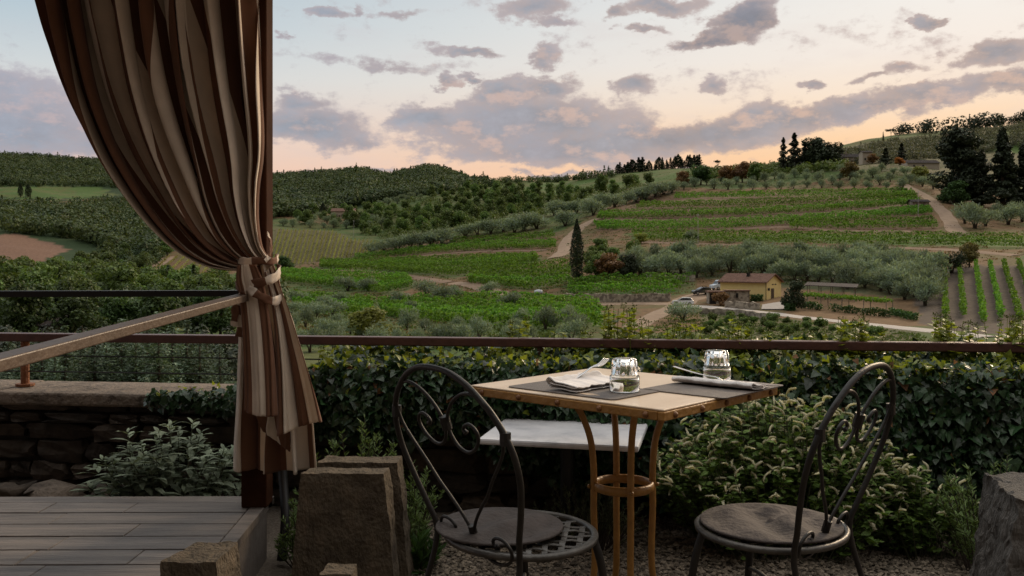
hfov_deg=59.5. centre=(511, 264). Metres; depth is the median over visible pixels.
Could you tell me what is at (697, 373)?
fork
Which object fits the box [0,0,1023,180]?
sky
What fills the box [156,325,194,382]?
spruce tree
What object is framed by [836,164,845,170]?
olive tree
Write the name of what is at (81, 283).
broadleaf tree
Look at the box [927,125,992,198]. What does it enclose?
cedar tree
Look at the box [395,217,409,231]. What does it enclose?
broadleaf tree
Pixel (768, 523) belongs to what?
seat cushion
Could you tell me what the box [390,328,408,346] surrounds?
olive tree
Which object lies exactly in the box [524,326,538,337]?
olive tree
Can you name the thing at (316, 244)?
vine row
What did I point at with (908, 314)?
hedge
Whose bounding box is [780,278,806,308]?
broadleaf tree
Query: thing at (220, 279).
broadleaf tree
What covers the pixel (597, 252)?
shrub
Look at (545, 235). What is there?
vine row
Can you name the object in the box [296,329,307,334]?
olive tree
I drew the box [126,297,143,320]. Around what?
broadleaf tree
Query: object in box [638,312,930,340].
rough grass
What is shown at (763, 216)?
bare bank
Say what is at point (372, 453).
rosemary bush
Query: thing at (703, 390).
placemat
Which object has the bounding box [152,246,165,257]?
broadleaf tree
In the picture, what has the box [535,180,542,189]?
broadleaf tree
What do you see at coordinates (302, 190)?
hill forest
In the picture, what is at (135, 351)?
spruce tree
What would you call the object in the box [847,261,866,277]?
olive tree
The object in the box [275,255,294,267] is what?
broadleaf tree
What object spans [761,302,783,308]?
paved yard
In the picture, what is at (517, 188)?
broadleaf tree
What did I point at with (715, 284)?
parked van
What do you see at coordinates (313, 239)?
vine row
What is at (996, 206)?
olive tree
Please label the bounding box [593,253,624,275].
rusty tree
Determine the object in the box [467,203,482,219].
broadleaf tree
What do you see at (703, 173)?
broadleaf tree
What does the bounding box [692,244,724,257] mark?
olive tree
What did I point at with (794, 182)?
olive tree
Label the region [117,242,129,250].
broadleaf tree
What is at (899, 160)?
rusty tree
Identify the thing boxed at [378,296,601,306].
vine row
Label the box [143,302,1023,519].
ivy
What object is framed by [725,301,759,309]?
stone wall
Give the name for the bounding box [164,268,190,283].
broadleaf tree
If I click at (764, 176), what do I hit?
olive tree
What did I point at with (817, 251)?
olive tree
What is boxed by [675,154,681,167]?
skyline conifer
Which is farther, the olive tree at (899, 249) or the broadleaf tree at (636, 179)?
the broadleaf tree at (636, 179)
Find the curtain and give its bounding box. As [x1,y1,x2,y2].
[35,0,321,474]
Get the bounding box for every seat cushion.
[435,507,563,546]
[700,503,843,544]
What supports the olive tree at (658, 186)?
on the terrain at (34, 247)
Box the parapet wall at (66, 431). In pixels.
[0,379,977,528]
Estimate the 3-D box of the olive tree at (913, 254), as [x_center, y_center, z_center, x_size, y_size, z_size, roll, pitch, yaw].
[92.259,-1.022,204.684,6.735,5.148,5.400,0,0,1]
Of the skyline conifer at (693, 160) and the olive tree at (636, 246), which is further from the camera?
the skyline conifer at (693, 160)
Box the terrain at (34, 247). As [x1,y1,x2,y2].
[0,123,1023,383]
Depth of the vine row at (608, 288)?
187.58 m
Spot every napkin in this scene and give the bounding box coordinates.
[546,370,609,391]
[671,376,769,389]
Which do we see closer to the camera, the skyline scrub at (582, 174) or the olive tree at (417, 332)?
the olive tree at (417, 332)
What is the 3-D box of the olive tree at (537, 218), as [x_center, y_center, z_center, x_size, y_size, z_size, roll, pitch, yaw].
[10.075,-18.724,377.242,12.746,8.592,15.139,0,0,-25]
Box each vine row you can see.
[171,256,183,268]
[274,228,283,256]
[275,268,408,279]
[276,229,287,264]
[281,273,411,288]
[281,274,414,291]
[282,270,410,281]
[283,229,291,255]
[283,267,407,277]
[283,272,411,285]
[287,229,295,257]
[290,229,300,259]
[290,289,375,303]
[292,295,372,308]
[293,300,363,314]
[294,229,304,262]
[295,293,374,305]
[298,230,308,263]
[298,298,370,311]
[302,229,312,263]
[307,230,316,263]
[311,229,320,261]
[315,229,324,261]
[319,252,535,262]
[319,253,537,267]
[319,255,537,271]
[319,255,537,274]
[320,230,328,258]
[320,254,538,265]
[321,251,536,260]
[325,229,332,257]
[328,232,336,257]
[333,233,340,258]
[337,235,343,257]
[345,238,351,256]
[354,237,555,256]
[356,240,556,257]
[359,242,555,258]
[377,290,593,301]
[378,293,598,306]
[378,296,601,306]
[379,299,603,311]
[380,301,605,314]
[381,302,607,320]
[381,304,612,323]
[382,305,615,327]
[448,229,553,240]
[452,232,554,243]
[466,274,571,288]
[468,273,567,283]
[470,266,570,275]
[470,268,570,279]
[473,258,569,273]
[473,263,568,274]
[566,282,675,292]
[567,274,688,284]
[568,278,682,288]
[569,272,695,281]
[593,204,928,224]
[596,200,907,218]
[596,205,931,226]
[596,207,932,228]
[598,197,920,215]
[599,195,916,213]
[631,228,1023,238]
[633,231,1023,241]
[636,192,918,207]
[639,190,914,204]
[646,234,1023,246]
[673,189,913,197]
[675,187,911,194]
[788,221,938,228]
[790,214,934,223]
[790,218,936,225]
[941,263,949,317]
[956,261,967,314]
[973,259,987,321]
[987,259,1005,317]
[1001,258,1023,321]
[1015,257,1023,283]
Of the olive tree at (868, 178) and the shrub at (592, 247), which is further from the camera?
the olive tree at (868, 178)
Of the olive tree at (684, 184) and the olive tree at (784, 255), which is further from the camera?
the olive tree at (684, 184)
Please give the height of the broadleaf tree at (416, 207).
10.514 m
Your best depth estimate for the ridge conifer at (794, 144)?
554.82 m
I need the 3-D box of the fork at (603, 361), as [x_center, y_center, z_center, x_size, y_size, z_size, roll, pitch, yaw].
[0.236,0.351,2.930,0.028,0.018,0.245,0,13,44]
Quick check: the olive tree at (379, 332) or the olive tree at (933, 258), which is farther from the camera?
the olive tree at (933, 258)
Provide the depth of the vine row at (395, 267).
284.46 m
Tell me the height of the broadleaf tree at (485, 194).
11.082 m
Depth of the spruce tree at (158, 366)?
49.85 m
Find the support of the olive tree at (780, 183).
on the terrain at (34, 247)
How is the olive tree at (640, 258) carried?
on the terrain at (34, 247)
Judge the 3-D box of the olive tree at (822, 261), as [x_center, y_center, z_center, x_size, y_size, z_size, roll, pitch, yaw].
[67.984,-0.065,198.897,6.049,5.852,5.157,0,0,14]
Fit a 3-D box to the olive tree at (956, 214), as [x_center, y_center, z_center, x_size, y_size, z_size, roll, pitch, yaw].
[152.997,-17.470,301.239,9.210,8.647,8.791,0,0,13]
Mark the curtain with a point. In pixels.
(152, 88)
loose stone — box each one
[0,480,36,496]
[23,479,89,496]
[90,483,128,495]
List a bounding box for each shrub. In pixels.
[583,255,593,264]
[584,250,593,256]
[588,245,597,252]
[590,250,604,254]
[592,238,607,247]
[597,243,608,252]
[606,247,619,254]
[625,238,639,249]
[701,323,712,333]
[703,319,714,325]
[707,312,717,320]
[711,292,729,305]
[713,318,725,327]
[724,313,735,324]
[739,317,749,322]
[740,325,751,333]
[750,316,758,322]
[760,316,769,325]
[764,320,776,329]
[766,312,779,320]
[778,323,786,328]
[781,325,794,334]
[782,316,790,322]
[789,322,799,330]
[801,319,812,328]
[802,317,810,321]
[808,326,818,334]
[813,317,828,326]
[828,324,836,330]
[869,325,884,334]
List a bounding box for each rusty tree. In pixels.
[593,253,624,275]
[675,171,689,182]
[716,165,736,181]
[730,161,750,182]
[840,161,859,178]
[866,153,878,163]
[894,157,904,164]
[956,242,979,266]
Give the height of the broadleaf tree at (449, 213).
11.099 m
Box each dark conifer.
[964,149,1004,205]
[972,126,1023,206]
[998,143,1023,204]
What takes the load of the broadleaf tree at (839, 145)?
on the terrain at (34, 247)
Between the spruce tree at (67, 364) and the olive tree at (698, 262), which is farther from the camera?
the olive tree at (698, 262)
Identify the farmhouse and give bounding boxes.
[331,208,356,217]
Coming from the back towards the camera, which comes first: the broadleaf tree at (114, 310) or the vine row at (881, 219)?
the vine row at (881, 219)
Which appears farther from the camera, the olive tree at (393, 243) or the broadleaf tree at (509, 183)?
the broadleaf tree at (509, 183)
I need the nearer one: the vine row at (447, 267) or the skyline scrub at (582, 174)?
the vine row at (447, 267)
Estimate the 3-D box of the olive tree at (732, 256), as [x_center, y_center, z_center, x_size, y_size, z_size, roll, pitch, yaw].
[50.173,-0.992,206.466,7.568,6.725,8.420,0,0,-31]
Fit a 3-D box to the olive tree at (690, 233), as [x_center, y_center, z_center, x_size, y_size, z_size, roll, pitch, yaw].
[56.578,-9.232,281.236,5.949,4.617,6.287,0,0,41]
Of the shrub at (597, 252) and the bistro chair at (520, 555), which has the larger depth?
the shrub at (597, 252)
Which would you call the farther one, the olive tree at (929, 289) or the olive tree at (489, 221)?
the olive tree at (489, 221)
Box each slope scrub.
[361,198,547,239]
[409,181,648,207]
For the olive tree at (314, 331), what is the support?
on the terrain at (34, 247)
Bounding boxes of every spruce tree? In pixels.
[0,342,19,379]
[0,344,20,379]
[7,342,46,379]
[30,342,60,380]
[39,326,87,380]
[42,357,67,380]
[67,330,98,381]
[71,344,115,381]
[73,331,97,379]
[92,343,119,380]
[97,343,126,377]
[98,319,141,381]
[114,332,153,381]
[117,343,142,368]
[129,330,160,380]
[132,311,184,382]
[145,344,167,380]
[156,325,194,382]
[169,343,194,379]
[174,320,213,382]
[184,344,218,382]
[194,344,223,382]
[210,347,234,383]
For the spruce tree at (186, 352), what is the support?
on the terrain at (34, 247)
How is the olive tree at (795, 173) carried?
on the terrain at (34, 247)
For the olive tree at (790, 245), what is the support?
on the terrain at (34, 247)
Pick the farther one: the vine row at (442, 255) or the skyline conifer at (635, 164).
the skyline conifer at (635, 164)
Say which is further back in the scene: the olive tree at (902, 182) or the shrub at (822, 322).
the olive tree at (902, 182)
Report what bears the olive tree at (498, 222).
on the terrain at (34, 247)
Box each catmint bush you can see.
[645,382,938,563]
[862,460,979,560]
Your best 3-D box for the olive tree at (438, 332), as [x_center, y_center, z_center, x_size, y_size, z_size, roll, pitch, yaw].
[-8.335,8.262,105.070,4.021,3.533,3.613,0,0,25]
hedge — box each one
[750,294,763,301]
[783,302,795,310]
[801,301,823,309]
[828,303,892,316]
[887,307,920,320]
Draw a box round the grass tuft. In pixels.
[409,527,446,574]
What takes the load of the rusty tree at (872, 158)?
on the terrain at (34, 247)
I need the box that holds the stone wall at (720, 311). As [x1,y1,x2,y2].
[699,308,767,317]
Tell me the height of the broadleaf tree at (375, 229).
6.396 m
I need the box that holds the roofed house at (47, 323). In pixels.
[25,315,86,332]
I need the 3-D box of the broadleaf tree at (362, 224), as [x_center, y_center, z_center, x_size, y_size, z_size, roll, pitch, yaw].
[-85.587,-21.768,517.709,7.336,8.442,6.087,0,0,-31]
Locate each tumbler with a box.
[610,357,639,392]
[703,349,730,379]
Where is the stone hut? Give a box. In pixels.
[907,199,930,206]
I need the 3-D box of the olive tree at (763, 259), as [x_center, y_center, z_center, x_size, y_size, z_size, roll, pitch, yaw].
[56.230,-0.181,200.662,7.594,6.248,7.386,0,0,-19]
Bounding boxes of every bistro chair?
[392,364,606,575]
[688,362,895,575]
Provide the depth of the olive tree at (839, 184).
402.91 m
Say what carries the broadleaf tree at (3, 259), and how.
on the terrain at (34, 247)
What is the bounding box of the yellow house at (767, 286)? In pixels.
[717,273,783,299]
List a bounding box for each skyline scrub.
[483,165,615,182]
[892,109,1023,134]
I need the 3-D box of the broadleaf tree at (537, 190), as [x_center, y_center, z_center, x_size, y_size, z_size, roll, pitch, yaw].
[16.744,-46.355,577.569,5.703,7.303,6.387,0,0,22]
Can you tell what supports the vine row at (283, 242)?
on the terrain at (34, 247)
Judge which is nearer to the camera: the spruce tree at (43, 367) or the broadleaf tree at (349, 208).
the spruce tree at (43, 367)
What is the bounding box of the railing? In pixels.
[0,332,1023,386]
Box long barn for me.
[900,160,939,169]
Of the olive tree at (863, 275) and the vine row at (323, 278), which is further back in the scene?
the vine row at (323, 278)
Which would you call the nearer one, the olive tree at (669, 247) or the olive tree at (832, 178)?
the olive tree at (669, 247)
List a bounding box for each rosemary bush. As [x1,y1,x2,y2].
[274,498,296,575]
[292,414,413,506]
[403,459,443,547]
[926,453,1010,570]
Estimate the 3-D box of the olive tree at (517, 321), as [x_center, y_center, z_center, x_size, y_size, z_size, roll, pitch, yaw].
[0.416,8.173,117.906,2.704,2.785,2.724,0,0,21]
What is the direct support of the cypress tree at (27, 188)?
on the terrain at (34, 247)
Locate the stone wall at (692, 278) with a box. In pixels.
[646,275,694,281]
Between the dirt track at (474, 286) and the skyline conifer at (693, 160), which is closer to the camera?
the dirt track at (474, 286)
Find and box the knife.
[720,380,778,385]
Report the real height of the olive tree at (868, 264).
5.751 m
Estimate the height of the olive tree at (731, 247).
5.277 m
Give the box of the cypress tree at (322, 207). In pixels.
[319,203,326,211]
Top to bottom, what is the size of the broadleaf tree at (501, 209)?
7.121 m
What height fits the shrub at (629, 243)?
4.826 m
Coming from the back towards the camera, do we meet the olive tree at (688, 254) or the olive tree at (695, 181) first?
the olive tree at (695, 181)
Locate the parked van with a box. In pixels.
[709,280,719,289]
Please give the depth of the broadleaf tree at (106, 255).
359.79 m
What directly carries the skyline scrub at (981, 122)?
on the terrain at (34, 247)
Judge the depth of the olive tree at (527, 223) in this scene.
376.37 m
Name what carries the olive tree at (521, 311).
on the terrain at (34, 247)
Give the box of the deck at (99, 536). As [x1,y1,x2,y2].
[0,496,273,575]
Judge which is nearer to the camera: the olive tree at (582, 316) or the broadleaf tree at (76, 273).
the olive tree at (582, 316)
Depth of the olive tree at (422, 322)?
127.84 m
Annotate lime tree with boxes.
[347,306,393,335]
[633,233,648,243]
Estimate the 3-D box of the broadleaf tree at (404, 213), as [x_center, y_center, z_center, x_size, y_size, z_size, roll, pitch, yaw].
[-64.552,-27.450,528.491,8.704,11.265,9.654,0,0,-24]
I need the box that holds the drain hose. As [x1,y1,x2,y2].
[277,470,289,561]
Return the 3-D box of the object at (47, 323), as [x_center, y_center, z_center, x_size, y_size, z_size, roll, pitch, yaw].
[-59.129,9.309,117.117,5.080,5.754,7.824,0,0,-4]
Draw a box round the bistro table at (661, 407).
[471,368,776,575]
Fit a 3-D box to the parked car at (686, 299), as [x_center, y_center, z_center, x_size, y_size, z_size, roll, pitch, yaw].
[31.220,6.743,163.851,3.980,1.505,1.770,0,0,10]
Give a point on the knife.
(757, 383)
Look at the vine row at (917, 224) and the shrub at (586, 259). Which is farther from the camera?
the vine row at (917, 224)
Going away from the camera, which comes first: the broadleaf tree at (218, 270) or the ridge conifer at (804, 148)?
the broadleaf tree at (218, 270)
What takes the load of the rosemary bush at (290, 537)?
on the terrace ground at (272, 566)
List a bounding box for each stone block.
[160,541,241,575]
[291,467,398,575]
[317,455,413,575]
[319,563,356,575]
[969,471,1023,575]
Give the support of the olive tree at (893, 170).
on the terrain at (34, 247)
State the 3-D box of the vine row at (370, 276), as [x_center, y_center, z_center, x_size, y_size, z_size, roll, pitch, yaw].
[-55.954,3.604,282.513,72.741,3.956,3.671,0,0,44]
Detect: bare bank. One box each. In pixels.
[304,249,546,262]
[321,269,452,282]
[606,204,905,220]
[636,198,893,211]
[641,241,1022,255]
[714,226,910,231]
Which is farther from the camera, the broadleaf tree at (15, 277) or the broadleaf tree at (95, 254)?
the broadleaf tree at (95, 254)
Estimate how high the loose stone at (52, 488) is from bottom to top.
0.140 m
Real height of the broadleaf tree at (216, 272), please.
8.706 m
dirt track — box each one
[151,256,174,269]
[449,282,670,304]
[549,218,599,257]
[622,304,683,328]
[668,288,719,303]
[904,183,973,234]
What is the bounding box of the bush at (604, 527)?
[532,480,648,552]
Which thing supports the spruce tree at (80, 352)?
on the terrain at (34, 247)
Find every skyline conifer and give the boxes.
[616,162,621,173]
[625,162,631,172]
[629,159,637,172]
[633,157,644,171]
[640,157,648,171]
[647,160,651,170]
[654,157,663,169]
[668,157,673,168]
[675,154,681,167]
[685,155,689,166]
[689,155,698,167]
[697,154,701,166]
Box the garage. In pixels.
[705,291,725,303]
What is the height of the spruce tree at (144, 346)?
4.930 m
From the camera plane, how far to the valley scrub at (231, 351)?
76.68 m
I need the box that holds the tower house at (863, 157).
[858,151,871,164]
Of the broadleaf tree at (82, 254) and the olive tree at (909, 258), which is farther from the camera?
the broadleaf tree at (82, 254)
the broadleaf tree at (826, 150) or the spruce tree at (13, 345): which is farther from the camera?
the broadleaf tree at (826, 150)
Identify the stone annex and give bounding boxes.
[723,290,750,301]
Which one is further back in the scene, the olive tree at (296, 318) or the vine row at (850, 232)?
the vine row at (850, 232)
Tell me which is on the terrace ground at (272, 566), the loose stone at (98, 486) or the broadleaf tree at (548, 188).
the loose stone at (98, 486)
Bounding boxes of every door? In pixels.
[710,294,715,303]
[771,288,773,298]
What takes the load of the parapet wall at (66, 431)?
on the terrace ground at (272, 566)
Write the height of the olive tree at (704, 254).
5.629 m
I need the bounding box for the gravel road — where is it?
[684,304,990,337]
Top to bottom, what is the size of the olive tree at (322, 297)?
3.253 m
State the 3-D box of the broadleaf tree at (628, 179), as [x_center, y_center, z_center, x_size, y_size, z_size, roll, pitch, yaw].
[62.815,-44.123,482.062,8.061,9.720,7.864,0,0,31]
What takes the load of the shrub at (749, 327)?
on the terrain at (34, 247)
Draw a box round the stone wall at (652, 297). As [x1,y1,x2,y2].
[565,293,670,301]
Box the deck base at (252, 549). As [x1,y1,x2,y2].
[238,512,266,575]
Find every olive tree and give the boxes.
[278,219,287,225]
[286,299,305,312]
[287,289,311,300]
[288,218,296,226]
[289,308,303,324]
[294,306,318,326]
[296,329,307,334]
[298,325,326,352]
[299,301,334,316]
[306,219,313,227]
[314,294,334,302]
[314,317,346,334]
[319,297,348,315]
[320,327,348,348]
[321,215,330,222]
[327,311,343,321]
[328,218,339,227]
[329,291,348,301]
[331,275,357,290]
[341,220,349,228]
[341,317,357,333]
[352,322,374,335]
[355,277,378,289]
[361,241,381,253]
[363,324,389,335]
[372,319,394,329]
[374,239,389,250]
[376,217,384,225]
[381,236,409,249]
[385,197,392,204]
[389,291,410,301]
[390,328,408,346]
[396,233,421,248]
[396,307,420,329]
[403,231,433,247]
[405,300,418,306]
[408,326,428,336]
[410,278,440,295]
[417,316,432,332]
[419,230,447,246]
[421,321,454,336]
[426,225,454,243]
[428,283,456,300]
[442,323,473,336]
[450,284,464,293]
[450,314,466,325]
[452,224,474,237]
[465,220,490,234]
[466,314,493,336]
[476,280,500,292]
[482,218,502,233]
[490,217,510,231]
[497,291,528,302]
[498,215,525,232]
[500,323,521,336]
[505,317,524,327]
[509,212,540,229]
[509,306,530,321]
[522,211,553,228]
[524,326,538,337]
[531,304,560,329]
[543,198,563,215]
[553,208,580,226]
[555,303,576,326]
[555,317,589,337]
[556,201,577,211]
[562,197,584,212]
[562,311,589,330]
[576,195,606,215]
[580,196,594,207]
[591,192,612,209]
[600,193,628,206]
[611,190,637,204]
[618,245,645,269]
[627,243,648,253]
[628,186,647,201]
[628,251,650,274]
[637,184,656,200]
[639,253,667,273]
[642,181,669,196]
[643,243,664,255]
[656,181,673,194]
[658,252,679,272]
[659,247,678,265]
[664,180,681,192]
[664,301,703,319]
[665,242,682,254]
[670,236,699,254]
[670,252,688,272]
[679,249,696,259]
[681,181,688,189]
[683,228,702,239]
[683,255,711,277]
[684,244,706,254]
[688,176,700,186]
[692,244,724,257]
[692,251,713,271]
[701,256,728,275]
[707,178,719,188]
[708,246,745,272]
[721,178,734,189]
[722,245,745,251]
[727,242,749,251]
[732,176,739,183]
[736,254,763,272]
[737,182,745,188]
[741,238,765,251]
[743,251,779,272]
[744,245,760,259]
[745,178,759,189]
[756,240,779,248]
[756,244,779,251]
[757,242,776,266]
[759,171,770,180]
[761,181,769,188]
[764,258,792,276]
[769,254,783,270]
[770,170,778,178]
[772,245,794,262]
[775,179,787,190]
[776,171,787,181]
[781,240,805,250]
[784,261,804,279]
[786,247,802,258]
[789,179,798,187]
[789,246,820,274]
[790,168,798,177]
[795,241,824,253]
[795,259,816,279]
[798,249,816,255]
[800,171,811,179]
[801,180,810,187]
[806,246,822,256]
[808,265,828,281]
[810,171,824,180]
[812,252,831,275]
[818,178,825,187]
[819,262,844,282]
[820,245,844,257]
[821,246,847,268]
[825,241,848,256]
[828,174,836,184]
[832,258,866,288]
[833,180,843,189]
[835,173,843,179]
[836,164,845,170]
[843,258,865,264]
[844,245,863,254]
[844,246,867,269]
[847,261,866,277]
[848,239,876,252]
[849,177,860,187]
[850,171,861,180]
[852,251,885,262]
[852,257,882,271]
[853,271,872,287]
[861,267,881,284]
[862,179,873,189]
[862,244,882,252]
[863,175,871,181]
[864,269,893,290]
[866,166,880,177]
[867,249,892,263]
[869,238,892,251]
[871,246,906,257]
[874,174,888,184]
[874,278,899,294]
[876,258,910,277]
[878,162,886,170]
[882,181,890,187]
[882,263,913,283]
[883,250,904,264]
[884,172,896,181]
[889,167,897,173]
[890,281,914,299]
[894,176,910,188]
[898,166,912,174]
[900,266,947,296]
[901,255,929,263]
[902,259,931,269]
[903,173,918,183]
[905,262,916,274]
[905,274,944,305]
[908,249,919,257]
[908,265,945,283]
[914,176,926,186]
[915,249,951,273]
[916,248,935,261]
[920,260,949,278]
[925,176,939,188]
[938,251,968,272]
[950,201,978,223]
[961,201,990,228]
[975,208,1002,225]
[988,200,1006,217]
[992,201,1023,224]
[1005,201,1023,221]
[1017,206,1023,218]
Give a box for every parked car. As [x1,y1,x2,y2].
[672,297,693,304]
[691,287,712,294]
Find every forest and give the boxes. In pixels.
[0,150,274,187]
[0,193,275,255]
[273,162,503,216]
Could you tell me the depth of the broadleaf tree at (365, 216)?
551.60 m
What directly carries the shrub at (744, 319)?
on the terrain at (34, 247)
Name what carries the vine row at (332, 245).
on the terrain at (34, 247)
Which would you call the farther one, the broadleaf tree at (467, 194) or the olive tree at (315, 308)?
the broadleaf tree at (467, 194)
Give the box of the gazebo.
[0,0,272,507]
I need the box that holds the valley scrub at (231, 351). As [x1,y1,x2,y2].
[0,323,237,382]
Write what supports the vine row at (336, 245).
on the terrain at (34, 247)
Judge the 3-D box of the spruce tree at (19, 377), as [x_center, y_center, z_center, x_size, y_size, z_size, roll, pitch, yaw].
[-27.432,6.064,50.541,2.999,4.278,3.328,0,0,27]
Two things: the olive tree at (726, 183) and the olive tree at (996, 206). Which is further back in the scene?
the olive tree at (726, 183)
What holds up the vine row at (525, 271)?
on the terrain at (34, 247)
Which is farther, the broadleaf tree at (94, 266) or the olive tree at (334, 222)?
the olive tree at (334, 222)
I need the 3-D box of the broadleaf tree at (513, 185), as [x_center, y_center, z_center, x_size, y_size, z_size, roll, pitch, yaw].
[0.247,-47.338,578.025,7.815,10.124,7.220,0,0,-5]
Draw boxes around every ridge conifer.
[776,137,788,169]
[784,132,802,168]
[800,143,810,167]
[879,148,892,164]
[894,143,907,159]
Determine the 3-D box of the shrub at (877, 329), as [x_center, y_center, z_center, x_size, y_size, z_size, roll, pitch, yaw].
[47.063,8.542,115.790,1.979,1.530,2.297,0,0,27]
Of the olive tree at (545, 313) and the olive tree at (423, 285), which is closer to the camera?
the olive tree at (545, 313)
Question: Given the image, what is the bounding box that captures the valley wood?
[13,235,289,303]
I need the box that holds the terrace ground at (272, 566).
[256,506,960,575]
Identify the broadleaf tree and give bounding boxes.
[0,255,30,270]
[0,261,29,274]
[0,272,13,310]
[0,278,4,290]
[0,280,50,332]
[0,297,11,331]
[4,272,22,299]
[13,256,28,265]
[15,260,34,267]
[16,280,58,332]
[18,264,59,303]
[34,261,46,268]
[39,279,73,310]
[45,256,81,274]
[51,297,111,332]
[57,273,99,289]
[65,270,91,278]
[71,251,89,261]
[73,256,91,267]
[81,259,103,269]
[82,287,105,322]
[87,268,116,285]
[89,251,99,259]
[89,297,133,324]
[90,261,117,278]
[98,251,115,262]
[98,263,143,289]
[100,241,114,252]
[111,261,131,268]
[116,248,131,260]
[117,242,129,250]
[117,282,143,301]
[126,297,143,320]
[132,253,151,270]
[135,265,160,279]
[135,273,159,286]
[137,284,181,333]
[140,284,165,298]
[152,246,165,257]
[155,278,184,298]
[156,265,173,277]
[159,241,172,255]
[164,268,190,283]
[168,297,192,323]
[181,283,192,289]
[182,313,207,333]
[184,273,222,289]
[185,263,202,274]
[193,285,217,303]
[197,274,224,287]
[199,289,236,334]
[200,269,229,278]
[211,268,231,278]
[222,277,235,289]
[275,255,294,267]
[279,202,288,213]
[293,209,302,217]
[298,209,312,222]
[308,203,319,213]
[319,210,330,221]
[329,214,340,226]
[342,204,353,219]
[347,210,358,227]
[358,220,369,232]
[359,211,372,221]
[361,201,372,210]
[369,202,383,213]
[371,226,381,235]
[372,210,381,218]
[382,209,393,219]
[383,205,392,211]
[383,218,394,230]
[390,203,399,214]
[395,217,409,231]
[396,209,410,219]
[400,199,410,208]
[409,210,420,224]
[410,202,422,214]
[414,215,430,229]
[420,210,431,219]
[422,203,434,217]
[427,185,436,196]
[430,217,440,229]
[433,203,441,214]
[437,184,444,194]
[439,209,456,229]
[440,190,452,199]
[440,201,451,208]
[441,196,449,205]
[448,188,455,194]
[452,194,458,201]
[452,202,463,211]
[452,210,468,225]
[458,186,466,196]
[458,196,467,204]
[463,180,470,190]
[463,191,471,198]
[465,200,472,209]
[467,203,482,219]
[469,183,479,196]
[473,196,480,204]
[477,189,484,199]
[480,211,488,220]
[483,189,494,201]
[483,198,495,209]
[485,191,498,203]
[490,181,500,197]
[495,196,507,206]
[496,205,508,216]
[499,188,510,203]
[503,180,512,188]
[506,193,516,203]
[506,203,517,213]
[507,183,515,192]
[511,185,524,195]
[513,194,522,205]
[516,190,527,202]
[517,182,524,190]
[521,201,536,213]
[523,189,531,196]
[526,183,537,192]
[528,192,538,202]
[533,196,545,208]
[534,188,541,195]
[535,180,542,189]
[544,182,554,194]
[545,191,552,200]
[555,180,565,191]
[556,188,563,197]
[563,191,572,201]
[565,184,573,193]
[573,185,580,191]
[578,188,588,198]
[583,253,605,275]
[594,174,608,193]
[608,179,619,188]
[609,183,619,193]
[617,253,638,277]
[622,174,635,186]
[633,174,639,183]
[643,172,654,182]
[690,164,712,184]
[747,161,763,180]
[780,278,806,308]
[799,136,829,164]
[806,141,842,162]
[826,142,843,165]
[909,166,929,179]
[936,180,971,203]
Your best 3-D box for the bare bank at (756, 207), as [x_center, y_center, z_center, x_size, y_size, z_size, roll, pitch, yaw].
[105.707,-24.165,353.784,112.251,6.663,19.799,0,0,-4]
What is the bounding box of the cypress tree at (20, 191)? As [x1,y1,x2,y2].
[17,183,23,196]
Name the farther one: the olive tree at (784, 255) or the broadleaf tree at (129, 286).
the olive tree at (784, 255)
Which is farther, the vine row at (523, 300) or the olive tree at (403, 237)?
the olive tree at (403, 237)
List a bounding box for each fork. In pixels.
[562,358,608,386]
[673,366,723,379]
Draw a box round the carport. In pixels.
[804,282,858,301]
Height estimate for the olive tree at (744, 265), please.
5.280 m
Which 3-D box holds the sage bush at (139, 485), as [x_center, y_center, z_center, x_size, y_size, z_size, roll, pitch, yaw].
[-1.460,0.909,3.874,0.826,0.486,0.537,0,0,0]
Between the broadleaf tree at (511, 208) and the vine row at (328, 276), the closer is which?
the vine row at (328, 276)
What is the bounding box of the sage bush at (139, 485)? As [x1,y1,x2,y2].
[71,417,240,496]
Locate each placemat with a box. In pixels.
[509,380,658,399]
[643,380,782,398]
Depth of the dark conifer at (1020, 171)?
364.03 m
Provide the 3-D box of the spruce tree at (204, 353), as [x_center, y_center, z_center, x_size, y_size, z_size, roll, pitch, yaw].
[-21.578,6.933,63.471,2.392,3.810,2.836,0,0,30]
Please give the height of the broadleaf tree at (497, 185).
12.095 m
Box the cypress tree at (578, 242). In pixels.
[569,219,584,276]
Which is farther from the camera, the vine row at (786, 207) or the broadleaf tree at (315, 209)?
the broadleaf tree at (315, 209)
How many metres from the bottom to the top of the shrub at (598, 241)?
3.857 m
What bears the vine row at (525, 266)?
on the terrain at (34, 247)
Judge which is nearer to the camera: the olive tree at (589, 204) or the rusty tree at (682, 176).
the olive tree at (589, 204)
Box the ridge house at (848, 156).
[839,152,858,162]
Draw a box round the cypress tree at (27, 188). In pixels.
[24,184,31,196]
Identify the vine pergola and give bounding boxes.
[800,291,893,312]
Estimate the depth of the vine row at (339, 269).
290.82 m
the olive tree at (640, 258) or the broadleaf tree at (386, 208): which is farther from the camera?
the broadleaf tree at (386, 208)
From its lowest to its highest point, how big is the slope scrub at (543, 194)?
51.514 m
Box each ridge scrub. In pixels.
[681,153,849,178]
[787,121,1023,163]
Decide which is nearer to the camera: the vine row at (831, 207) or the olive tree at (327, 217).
the vine row at (831, 207)
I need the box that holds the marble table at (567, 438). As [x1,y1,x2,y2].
[480,415,647,549]

